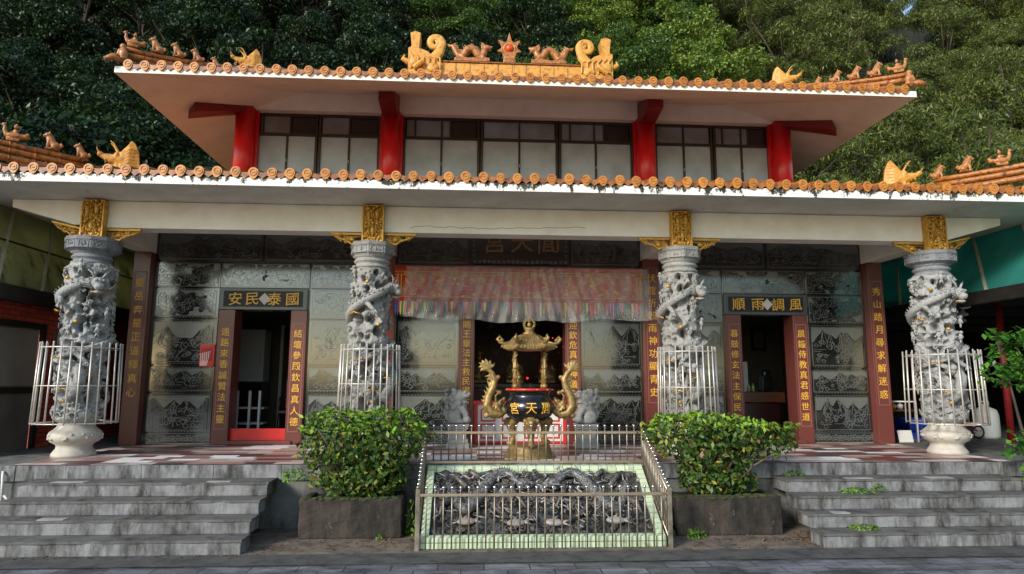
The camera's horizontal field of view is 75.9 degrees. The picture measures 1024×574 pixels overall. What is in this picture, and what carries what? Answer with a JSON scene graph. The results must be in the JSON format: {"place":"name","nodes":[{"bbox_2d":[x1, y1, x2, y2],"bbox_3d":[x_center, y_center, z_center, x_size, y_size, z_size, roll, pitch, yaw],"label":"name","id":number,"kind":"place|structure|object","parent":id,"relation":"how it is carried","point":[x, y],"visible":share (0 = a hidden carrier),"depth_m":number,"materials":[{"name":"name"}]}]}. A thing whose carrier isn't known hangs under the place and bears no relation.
{"place":"outdoors","nodes":[
{"label":"outdoors","id":0,"kind":"place"},
{"bbox_2d":[0,478,277,557],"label":"stone staircase","id":1,"kind":"structure","parent":0,"point":[39,518],"depth_m":6.76,"materials":[{"name":"stone"}]},
{"bbox_2d":[0,524,1023,573],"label":"pavement","id":2,"kind":"structure","parent":0,"point":[966,565],"depth_m":5.97,"materials":[{"name":"grey concrete"}]},
{"bbox_2d":[0,419,1023,528],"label":"terrace","id":3,"kind":"structure","parent":2,"relation":"on","point":[282,510],"depth_m":7.75,"materials":[{"name":"stone"}]},
{"bbox_2d":[0,301,127,452],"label":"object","id":4,"kind":"structure","parent":3,"relation":"on","point":[19,347],"depth_m":9.26,"materials":[{"name":"metal"}]},
{"bbox_2d":[0,325,38,452],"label":"door","id":5,"kind":"structure","parent":4,"relation":"in","point":[18,346],"depth_m":9.04,"materials":[{"name":"metal"}]},
{"bbox_2d":[235,391,267,427],"bbox_3d":[-4.345,2.135,10.948,0.438,0.800,0.300,1,-8,-3],"label":"barrier","id":6,"kind":"object","parent":3,"relation":"on","point":[249,408],"visible":0.71,"depth_m":10.83,"materials":[{"name":"grey metal"}]},
{"bbox_2d":[237,329,271,427],"bbox_3d":[-5.079,1.807,12.709,0.600,1.950,0.425,1,-8,-3],"label":"door","id":7,"kind":"structure","parent":3,"relation":"on","point":[254,364],"depth_m":12.58,"materials":[{"name":"grey plastic"}]},
{"bbox_2d":[0,31,1023,457],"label":"temple","id":8,"kind":"structure","parent":3,"relation":"on","point":[316,207],"depth_m":10.23,"materials":[{"name":"beige stone"}]},
{"bbox_2d":[0,204,133,322],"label":"sheet canopy","id":9,"kind":"object","parent":8,"relation":"attached to","point":[35,258],"visible":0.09,"depth_m":9.26,"materials":[{"name":"metal"}]},
{"bbox_2d":[28,341,123,425],"bbox_3d":[-5.622,1.245,8.518,0.973,1.031,0.976,1,-8,-3],"label":"pillar guard","id":10,"kind":"object","parent":8,"relation":"attached to","point":[42,385],"visible":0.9,"depth_m":8.20,"materials":[{"name":"metal"}]},
{"bbox_2d":[97,141,139,167],"bbox_3d":[-5.745,-1.825,9.565,0.562,0.645,0.186,5,-9,-28],"label":"dragon head ornament","id":11,"kind":"object","parent":8,"relation":"on","point":[129,155],"visible":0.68,"depth_m":9.54,"materials":[{"name":"ceramic"}]},
{"bbox_2d":[276,325,289,427],"bbox_3d":[-4.420,1.836,13.411,0.660,2.100,0.090,1,-8,-3],"label":"door","id":12,"kind":"structure","parent":8,"relation":"attached to","point":[284,355],"depth_m":13.40,"materials":[{"name":"brown wood"}]},
{"bbox_2d":[280,328,289,427],"bbox_3d":[-4.421,1.863,13.422,0.540,2.050,0.040,1,-8,-3],"label":"door leaf","id":13,"kind":"structure","parent":12,"relation":"in","point":[287,330],"depth_m":13.41,"materials":[{"name":"red wood"}]},
{"bbox_2d":[257,113,318,172],"bbox_3d":[-3.773,-2.230,10.989,1.000,1.393,0.082,1,-8,-3],"label":"window frame","id":14,"kind":"structure","parent":8,"relation":"in","point":[286,141],"depth_m":11.01,"materials":[{"name":"white glass"}]},
{"bbox_2d":[317,115,380,173],"bbox_3d":[-2.748,-2.217,11.051,1.025,1.393,0.082,1,-8,-3],"label":"window frame","id":15,"kind":"structure","parent":8,"relation":"in","point":[350,143],"depth_m":11.07,"materials":[{"name":"white glass"}]},
{"bbox_2d":[336,343,400,418],"bbox_3d":[-1.899,1.256,8.747,0.826,0.961,0.829,1,-8,-3],"label":"pillar guard","id":16,"kind":"object","parent":8,"relation":"attached to","point":[397,350],"visible":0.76,"depth_m":8.46,"materials":[{"name":"metal"}]},
{"bbox_2d":[402,117,479,176],"bbox_3d":[-1.201,-2.198,11.144,1.295,1.393,0.082,1,-8,-3],"label":"window frame","id":17,"kind":"structure","parent":8,"relation":"in","point":[441,146],"depth_m":11.17,"materials":[{"name":"white glass"}]},
{"bbox_2d":[446,43,492,61],"bbox_3d":[-0.901,-4.903,13.734,0.994,0.443,0.184,1,-8,-3],"label":"running dragon","id":18,"kind":"object","parent":8,"relation":"on","point":[465,52],"visible":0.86,"depth_m":13.67,"materials":[{"name":"ceramic"}]},
{"bbox_2d":[497,33,521,62],"bbox_3d":[-0.054,-5.021,13.777,0.518,0.688,0.192,1,-8,-3],"label":"flaming pearl","id":19,"kind":"object","parent":8,"relation":"on","point":[509,50],"visible":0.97,"depth_m":13.74,"materials":[{"name":"ceramic"}]},
{"bbox_2d":[394,265,642,318],"bbox_3d":[0.132,0.084,10.386,3.980,0.836,0.090,1,-8,-3],"label":"altar curtain","id":20,"kind":"object","parent":8,"relation":"hanging from","point":[437,288],"visible":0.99,"depth_m":10.38,"materials":[{"name":"fabric"}]},
{"bbox_2d":[480,119,557,178],"bbox_3d":[0.124,-2.181,11.224,1.330,1.393,0.082,1,-8,-3],"label":"window frame","id":21,"kind":"structure","parent":8,"relation":"in","point":[509,148],"depth_m":11.25,"materials":[{"name":"white glass"}]},
{"bbox_2d":[473,401,566,443],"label":"altar gate","id":22,"kind":"structure","parent":8,"relation":"attached to","point":[481,419],"depth_m":10.27,"materials":[{"name":"red metal"}]},
{"bbox_2d":[528,45,573,63],"bbox_3d":[0.838,-4.881,13.839,0.994,0.443,0.184,1,-8,-3],"label":"running dragon","id":23,"kind":"object","parent":8,"relation":"on","point":[554,54],"visible":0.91,"depth_m":13.77,"materials":[{"name":"ceramic"}]},
{"bbox_2d":[558,121,632,179],"bbox_3d":[1.444,-2.165,11.303,1.285,1.393,0.082,1,-8,-3],"label":"window frame","id":24,"kind":"structure","parent":8,"relation":"in","point":[595,150],"depth_m":11.32,"materials":[{"name":"white glass"}]},
{"bbox_2d":[655,124,713,181],"bbox_3d":[2.987,-2.146,11.396,1.025,1.393,0.082,1,-8,-3],"label":"window frame","id":25,"kind":"structure","parent":8,"relation":"in","point":[682,151],"depth_m":11.42,"materials":[{"name":"white glass"}]},
{"bbox_2d":[657,346,719,423],"bbox_3d":[2.403,1.339,9.001,0.826,1.021,0.829,1,-8,-3],"label":"pillar guard","id":26,"kind":"object","parent":8,"relation":"attached to","point":[662,402],"visible":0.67,"depth_m":8.73,"materials":[{"name":"metal"}]},
{"bbox_2d":[712,125,768,181],"bbox_3d":[4.012,-2.133,11.458,1.000,1.393,0.082,1,-8,-3],"label":"window frame","id":27,"kind":"structure","parent":8,"relation":"in","point":[740,152],"depth_m":11.48,"materials":[{"name":"white glass"}]},
{"bbox_2d":[883,160,922,184],"bbox_3d":[6.130,-1.679,10.279,0.562,0.645,0.186,-3,-9,21],"label":"dragon head ornament","id":28,"kind":"object","parent":8,"relation":"on","point":[893,173],"visible":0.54,"depth_m":10.24,"materials":[{"name":"ceramic"}]},
{"bbox_2d":[902,349,990,425],"bbox_3d":[6.056,1.404,9.218,1.015,1.021,1.018,1,-8,-3],"label":"pillar guard","id":29,"kind":"object","parent":8,"relation":"attached to","point":[984,395],"visible":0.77,"depth_m":8.89,"materials":[{"name":"metal"}]},
{"bbox_2d":[474,383,562,400],"bbox_3d":[-0.004,2.290,12.358,2.200,0.930,0.600,1,-8,-3],"label":"altar table","id":30,"kind":"object","parent":3,"relation":"on","point":[479,389],"visible":0.05,"depth_m":12.14,"materials":[{"name":"red wood"}]},
{"bbox_2d":[744,392,784,437],"bbox_3d":[4.088,2.286,11.777,1.400,0.800,0.650,1,-8,-3],"label":"reception desk","id":31,"kind":"object","parent":3,"relation":"on","point":[765,406],"visible":0.4,"depth_m":11.54,"materials":[{"name":"brown wood"}]},
{"bbox_2d":[771,474,1023,547],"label":"stone staircase","id":32,"kind":"structure","parent":2,"relation":"on","point":[991,506],"depth_m":7.28,"materials":[{"name":"stone"}]},
{"bbox_2d":[881,223,1023,442],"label":"teal shed","id":33,"kind":"structure","parent":2,"relation":"on","point":[987,270],"depth_m":12.18,"materials":[{"name":"metal"}]},
{"bbox_2d":[974,326,1023,481],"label":"sapling","id":34,"kind":"object","parent":2,"relation":"on","point":[1008,371],"visible":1,"depth_m":8.03,"materials":[{"name":"green plant"}]},
{"bbox_2d":[0,546,1023,568],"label":"road","id":35,"kind":"structure","parent":0,"point":[424,558],"depth_m":6.30,"materials":[{"name":"grey asphalt"}]},
{"bbox_2d":[15,444,1008,464],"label":"tiled pavement","id":36,"kind":"structure","parent":0,"point":[189,454],"depth_m":8.64,"materials":[{"name":"red tile"}]},
{"bbox_2d":[443,388,470,447],"bbox_3d":[-0.815,1.935,9.723,0.417,0.868,0.396,1,-8,-3],"label":"stone lion","id":37,"kind":"object","parent":36,"relation":"on","point":[455,412],"visible":1,"depth_m":9.60},
{"bbox_2d":[479,317,580,459],"bbox_3d":[0.258,1.292,8.549,1.106,1.808,0.880,-5,-10,31],"label":"incense burner","id":38,"kind":"object","parent":36,"relation":"on","point":[528,407],"visible":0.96,"depth_m":8.43,"materials":[{"name":"gold metal"}]},
{"bbox_2d":[572,389,599,447],"bbox_3d":[1.125,1.960,9.839,0.417,0.865,0.396,1,-8,-3],"label":"stone lion","id":39,"kind":"object","parent":36,"relation":"on","point":[587,412],"visible":0.98,"depth_m":9.72},
{"bbox_2d":[6,0,1020,332],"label":"hill","id":40,"kind":"structure","parent":0,"point":[918,36],"depth_m":50.38,"materials":[{"name":"green plant"}]},
{"bbox_2d":[0,35,62,120],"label":"dark evergreen tree","id":41,"kind":"object","parent":40,"relation":"on","point":[44,59],"visible":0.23,"depth_m":29.61,"materials":[{"name":"green plant"}]},
{"bbox_2d":[0,38,68,118],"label":"dark evergreen tree","id":42,"kind":"object","parent":40,"relation":"on","point":[17,99],"visible":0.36,"depth_m":26.37,"materials":[{"name":"green plant"}]},
{"bbox_2d":[0,45,110,162],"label":"dark evergreen tree","id":43,"kind":"object","parent":40,"relation":"on","point":[76,83],"visible":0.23,"depth_m":25.05,"materials":[{"name":"green plant"}]},
{"bbox_2d":[0,0,112,95],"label":"dark evergreen tree","id":44,"kind":"object","parent":40,"relation":"on","point":[39,16],"visible":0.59,"depth_m":31.76,"materials":[{"name":"green plant"}]},
{"bbox_2d":[0,95,129,166],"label":"dark evergreen tree","id":45,"kind":"object","parent":40,"relation":"on","point":[61,125],"visible":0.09,"depth_m":16.80,"materials":[{"name":"green plant"}]},
{"bbox_2d":[20,53,137,122],"bbox_3d":[-18.853,-7.161,29.705,4.914,6.499,5.855,0,-8,3],"label":"dark evergreen tree","id":46,"kind":"object","parent":40,"relation":"on","point":[73,65],"visible":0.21,"depth_m":28.18,"materials":[{"name":"green plant"}]},
{"bbox_2d":[41,0,139,46],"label":"dark evergreen tree","id":47,"kind":"object","parent":40,"relation":"on","point":[86,6],"visible":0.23,"depth_m":37.62,"materials":[{"name":"green plant"}]},
{"bbox_2d":[53,23,165,85],"bbox_3d":[-19.719,-10.294,33.165,5.727,6.357,4.807,-2,-9,17],"label":"dark evergreen tree","id":48,"kind":"object","parent":40,"relation":"on","point":[98,44],"visible":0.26,"depth_m":32.49,"materials":[{"name":"green plant"}]},
{"bbox_2d":[88,0,189,49],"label":"dark evergreen tree","id":49,"kind":"object","parent":40,"relation":"on","point":[115,21],"visible":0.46,"depth_m":37.06,"materials":[{"name":"green plant"}]},
{"bbox_2d":[67,81,211,168],"bbox_3d":[-13.243,-3.248,24.130,6.358,8.408,7.575,-3,-9,21],"label":"dark evergreen tree","id":50,"kind":"object","parent":40,"relation":"on","point":[133,112],"visible":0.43,"depth_m":21.79,"materials":[{"name":"green plant"}]},
{"bbox_2d":[145,109,217,168],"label":"dark evergreen tree","id":51,"kind":"object","parent":40,"relation":"on","point":[196,158],"visible":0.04,"depth_m":20.70,"materials":[{"name":"green plant"}]},
{"bbox_2d":[146,0,253,61],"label":"dark evergreen tree","id":52,"kind":"object","parent":40,"relation":"on","point":[180,7],"visible":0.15,"depth_m":31.68,"materials":[{"name":"green plant"}]},
{"bbox_2d":[133,0,276,65],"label":"dark evergreen tree","id":53,"kind":"object","parent":40,"relation":"on","point":[194,21],"visible":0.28,"depth_m":29.52,"materials":[{"name":"green plant"}]},
{"bbox_2d":[201,26,287,155],"bbox_3d":[-10.812,-6.289,27.347,5.766,8.803,6.708,0,-8,0],"label":"dark evergreen tree","id":54,"kind":"object","parent":40,"relation":"on","point":[249,39],"visible":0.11,"depth_m":26.97,"materials":[{"name":"green plant"}]},
{"bbox_2d":[268,39,338,68],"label":"dark evergreen tree","id":55,"kind":"object","parent":40,"relation":"on","point":[307,54],"visible":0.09,"depth_m":29.59,"materials":[{"name":"green plant"}]},
{"bbox_2d":[246,0,365,69],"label":"dark evergreen tree","id":56,"kind":"object","parent":40,"relation":"on","point":[278,6],"visible":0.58,"depth_m":37.11,"materials":[{"name":"green plant"}]},
{"bbox_2d":[267,8,351,68],"bbox_3d":[-10.619,-10.753,33.766,5.571,7.311,4.788,-5,-10,34],"label":"dark evergreen tree","id":57,"kind":"object","parent":40,"relation":"on","point":[307,27],"visible":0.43,"depth_m":32.47,"materials":[{"name":"green plant"}]},
{"bbox_2d":[311,32,407,72],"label":"dark evergreen tree","id":58,"kind":"object","parent":40,"relation":"on","point":[374,51],"visible":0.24,"depth_m":29.46,"materials":[{"name":"green plant"}]},
{"bbox_2d":[332,11,411,69],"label":"dark evergreen tree","id":59,"kind":"object","parent":40,"relation":"on","point":[368,29],"visible":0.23,"depth_m":32.60,"materials":[{"name":"green plant"}]},
{"bbox_2d":[340,0,434,60],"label":"dark evergreen tree","id":60,"kind":"object","parent":40,"relation":"on","point":[386,11],"visible":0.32,"depth_m":36.17,"materials":[{"name":"green plant"}]},
{"bbox_2d":[405,0,500,51],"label":"broadleaf tree","id":61,"kind":"object","parent":40,"relation":"on","point":[457,24],"visible":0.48,"depth_m":37.75,"materials":[{"name":"green plant"}]},
{"bbox_2d":[418,0,499,35],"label":"broadleaf tree","id":62,"kind":"object","parent":40,"relation":"on","point":[484,5],"visible":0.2,"depth_m":40.23,"materials":[{"name":"green plant"}]},
{"bbox_2d":[442,24,507,61],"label":"dark evergreen tree","id":63,"kind":"object","parent":40,"relation":"on","point":[477,41],"visible":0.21,"depth_m":33.20,"materials":[{"name":"green plant"}]},
{"bbox_2d":[0,0,1022,332],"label":"hillside undergrowth","id":64,"kind":"object","parent":40,"relation":"on","point":[724,52],"visible":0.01,"depth_m":44.81,"materials":[{"name":"green plant"}]},
{"bbox_2d":[483,0,575,35],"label":"broadleaf tree","id":65,"kind":"object","parent":40,"relation":"on","point":[564,4],"visible":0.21,"depth_m":41.14,"materials":[{"name":"green plant"}]},
{"bbox_2d":[480,0,595,59],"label":"dark evergreen tree","id":66,"kind":"object","parent":40,"relation":"on","point":[541,8],"visible":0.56,"depth_m":36.65,"materials":[{"name":"green plant"}]},
{"bbox_2d":[514,19,579,64],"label":"dark evergreen tree","id":67,"kind":"object","parent":40,"relation":"on","point":[558,39],"visible":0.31,"depth_m":33.79,"materials":[{"name":"green plant"}]},
{"bbox_2d":[560,0,638,75],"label":"vine covered tree","id":68,"kind":"object","parent":40,"relation":"on","point":[613,12],"visible":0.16,"depth_m":37.18,"materials":[{"name":"green plant"}]},
{"bbox_2d":[563,0,655,38],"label":"vine covered tree","id":69,"kind":"object","parent":40,"relation":"on","point":[584,6],"visible":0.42,"depth_m":41.34,"materials":[{"name":"green plant"}]},
{"bbox_2d":[586,18,651,79],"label":"broadleaf tree","id":70,"kind":"object","parent":40,"relation":"on","point":[610,33],"visible":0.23,"depth_m":33.98,"materials":[{"name":"green plant"}]},
{"bbox_2d":[610,28,680,80],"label":"broadleaf tree","id":71,"kind":"object","parent":40,"relation":"on","point":[644,49],"visible":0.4,"depth_m":30.99,"materials":[{"name":"green plant"}]},
{"bbox_2d":[636,1,707,58],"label":"broadleaf tree","id":72,"kind":"object","parent":40,"relation":"on","point":[644,22],"visible":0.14,"depth_m":38.12,"materials":[{"name":"green plant"}]},
{"bbox_2d":[626,0,721,29],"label":"broadleaf tree","id":73,"kind":"object","parent":40,"relation":"on","point":[660,20],"visible":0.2,"depth_m":41.40,"materials":[{"name":"green plant"}]},
{"bbox_2d":[624,0,738,78],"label":"vine covered tree","id":74,"kind":"object","parent":40,"relation":"on","point":[693,26],"visible":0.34,"depth_m":34.65,"materials":[{"name":"green plant"}]},
{"bbox_2d":[651,35,772,82],"bbox_3d":[9.158,-8.814,31.715,5.830,7.353,6.321,5,-10,-32],"label":"vine covered tree","id":75,"kind":"object","parent":40,"relation":"on","point":[729,65],"visible":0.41,"depth_m":30.68,"materials":[{"name":"green plant"}]},
{"bbox_2d":[696,0,762,57],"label":"bamboo clump","id":76,"kind":"object","parent":40,"relation":"on","point":[729,13],"visible":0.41,"depth_m":41.95,"materials":[{"name":"green plant"}]},
{"bbox_2d":[698,0,807,65],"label":"tree","id":77,"kind":"object","parent":40,"relation":"on","point":[745,42],"visible":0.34,"depth_m":37.91,"materials":[{"name":"green plant"}]},
{"bbox_2d":[731,0,854,82],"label":"tree","id":78,"kind":"object","parent":40,"relation":"on","point":[824,17],"visible":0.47,"depth_m":34.27,"materials":[{"name":"green plant"}]},
{"bbox_2d":[783,61,847,182],"bbox_3d":[13.912,-7.017,31.194,4.855,7.730,5.573,-6,-10,37],"label":"bamboo clump","id":79,"kind":"object","parent":40,"relation":"on","point":[797,68],"visible":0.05,"depth_m":31.02,"materials":[{"name":"green plant"}]},
{"bbox_2d":[776,0,885,78],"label":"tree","id":80,"kind":"object","parent":40,"relation":"on","point":[846,7],"visible":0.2,"depth_m":38.09,"materials":[{"name":"green plant"}]},
{"bbox_2d":[793,137,871,182],"bbox_3d":[10.053,-3.029,25.461,6.504,9.021,5.666,0,-8,3],"label":"bamboo clump","id":81,"kind":"object","parent":40,"relation":"on","point":[799,176],"visible":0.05,"depth_m":24.10,"materials":[{"name":"green plant"}]},
{"bbox_2d":[781,8,902,85],"bbox_3d":[17.307,-10.465,34.975,6.587,8.872,6.058,-7,-11,41],"label":"tree","id":82,"kind":"object","parent":40,"relation":"on","point":[828,57],"visible":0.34,"depth_m":33.80,"materials":[{"name":"green plant"}]},
{"bbox_2d":[802,123,928,182],"bbox_3d":[14.406,-4.149,27.681,4.886,7.780,5.609,3,-9,-15],"label":"bamboo clump","id":83,"kind":"object","parent":40,"relation":"on","point":[858,170],"visible":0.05,"depth_m":26.90,"materials":[{"name":"green plant"}]},
{"bbox_2d":[834,0,907,71],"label":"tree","id":84,"kind":"object","parent":40,"relation":"on","point":[888,15],"visible":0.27,"depth_m":43.37,"materials":[{"name":"green plant"}]},
{"bbox_2d":[816,103,976,183],"bbox_3d":[14.664,-2.814,25.038,6.159,9.020,6.697,-2,-9,16],"label":"bamboo clump","id":85,"kind":"object","parent":40,"relation":"on","point":[890,141],"visible":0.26,"depth_m":23.93,"materials":[{"name":"green plant"}]},
{"bbox_2d":[835,62,963,166],"bbox_3d":[18.244,-6.980,31.393,4.927,7.845,5.656,5,-10,-32],"label":"bamboo clump","id":86,"kind":"object","parent":40,"relation":"on","point":[927,91],"visible":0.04,"depth_m":30.57,"materials":[{"name":"green plant"}]},
{"bbox_2d":[866,103,1002,183],"bbox_3d":[18.089,-4.495,28.140,4.422,7.041,5.077,1,-8,-3],"label":"bamboo clump","id":87,"kind":"object","parent":40,"relation":"on","point":[966,138],"visible":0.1,"depth_m":27.50,"materials":[{"name":"green plant"}]},
{"bbox_2d":[878,0,1000,95],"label":"tree","id":88,"kind":"object","parent":40,"relation":"on","point":[950,15],"visible":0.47,"depth_m":39.52,"materials":[{"name":"green plant"}]},
{"bbox_2d":[897,53,995,154],"bbox_3d":[21.539,-8.119,32.923,4.705,7.491,5.401,-2,-9,13],"label":"tree","id":89,"kind":"object","parent":40,"relation":"on","point":[928,76],"visible":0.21,"depth_m":32.67,"materials":[{"name":"green plant"}]},
{"bbox_2d":[911,130,1023,186],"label":"bamboo clump","id":90,"kind":"object","parent":40,"relation":"on","point":[1003,138],"visible":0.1,"depth_m":25.05,"materials":[{"name":"green plant"}]},
{"bbox_2d":[919,104,1023,186],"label":"bamboo clump","id":91,"kind":"object","parent":40,"relation":"on","point":[982,155],"visible":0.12,"depth_m":18.58,"materials":[{"name":"green plant"}]},
{"bbox_2d":[921,44,1023,162],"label":"tree","id":92,"kind":"object","parent":40,"relation":"on","point":[982,87],"visible":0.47,"depth_m":29.22,"materials":[{"name":"green plant"}]},
{"bbox_2d":[925,0,1023,50],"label":"tree","id":93,"kind":"object","parent":40,"relation":"on","point":[984,12],"visible":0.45,"depth_m":42.94,"materials":[{"name":"green plant"}]},
{"bbox_2d":[934,25,1023,132],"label":"tree","id":94,"kind":"object","parent":40,"relation":"on","point":[961,57],"visible":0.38,"depth_m":36.16,"materials":[{"name":"green plant"}]},
{"bbox_2d":[959,0,1023,76],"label":"bamboo clump","id":95,"kind":"object","parent":40,"relation":"on","point":[1009,21],"visible":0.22,"depth_m":40.81,"materials":[{"name":"green plant"}]},
{"bbox_2d":[969,12,1023,133],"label":"tree","id":96,"kind":"object","parent":40,"relation":"on","point":[1019,123],"visible":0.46,"depth_m":33.70,"materials":[{"name":"green plant"}]},
{"bbox_2d":[240,524,855,554],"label":"ground","id":97,"kind":"structure","parent":0,"point":[263,538],"depth_m":6.80,"materials":[{"name":"grey concrete"}]},
{"bbox_2d":[298,491,406,539],"bbox_3d":[-1.756,2.526,7.299,1.120,0.448,0.528,1,-8,-3],"label":"planter","id":98,"kind":"object","parent":97,"relation":"on","point":[322,516],"visible":0.98,"depth_m":7.06,"materials":[{"name":"concrete"}]},
{"bbox_2d":[294,405,438,497],"bbox_3d":[-1.658,1.860,7.430,1.630,1.053,0.958,1,-8,-3],"label":"clipped shrub","id":99,"kind":"object","parent":98,"relation":"in","point":[359,473],"visible":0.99,"depth_m":7.22,"materials":[{"name":"green plant"}]},
{"bbox_2d":[11,527,820,559],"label":"fallen leaves","id":100,"kind":"object","parent":97,"relation":"on","point":[414,540],"visible":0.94,"depth_m":6.81,"materials":[{"name":"brown plant"}]},
{"bbox_2d":[420,464,666,548],"bbox_3d":[0.306,2.366,7.190,2.524,0.731,0.945,1,-8,-3],"label":"dragon relief","id":101,"kind":"object","parent":97,"relation":"on","point":[516,476],"visible":0.81,"depth_m":7.09,"materials":[{"name":"grey stone"}]},
{"bbox_2d":[414,424,672,550],"bbox_3d":[0.305,2.149,7.241,2.624,1.174,1.110,1,-8,-3],"label":"steel fence","id":102,"kind":"object","parent":97,"relation":"on","point":[659,493],"visible":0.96,"depth_m":6.76,"materials":[{"name":"white metal"}]},
{"bbox_2d":[666,489,782,535],"bbox_3d":[2.407,2.575,7.536,1.246,0.448,0.553,1,-8,-3],"label":"planter","id":103,"kind":"object","parent":97,"relation":"on","point":[758,512],"visible":0.84,"depth_m":7.29,"materials":[{"name":"concrete"}]},
{"bbox_2d":[637,410,800,494],"bbox_3d":[2.450,1.946,7.699,1.898,0.990,0.998,1,-8,-3],"label":"clipped shrub","id":104,"kind":"object","parent":103,"relation":"in","point":[735,440],"visible":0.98,"depth_m":7.48,"materials":[{"name":"green plant"}]},
{"bbox_2d":[895,418,927,438],"bbox_3d":[7.218,2.527,11.759,0.450,0.340,0.400,1,-8,-3],"label":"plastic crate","id":105,"kind":"object","parent":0,"point":[901,424],"visible":0.45,"depth_m":11.71,"materials":[{"name":"blue plastic"}]},
{"bbox_2d":[972,401,1000,438],"bbox_3d":[8.497,2.374,11.759,0.400,0.651,0.400,1,-8,-3],"label":"water container","id":106,"kind":"object","parent":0,"point":[993,431],"visible":0.44,"depth_m":11.58,"materials":[{"name":"white plastic"}]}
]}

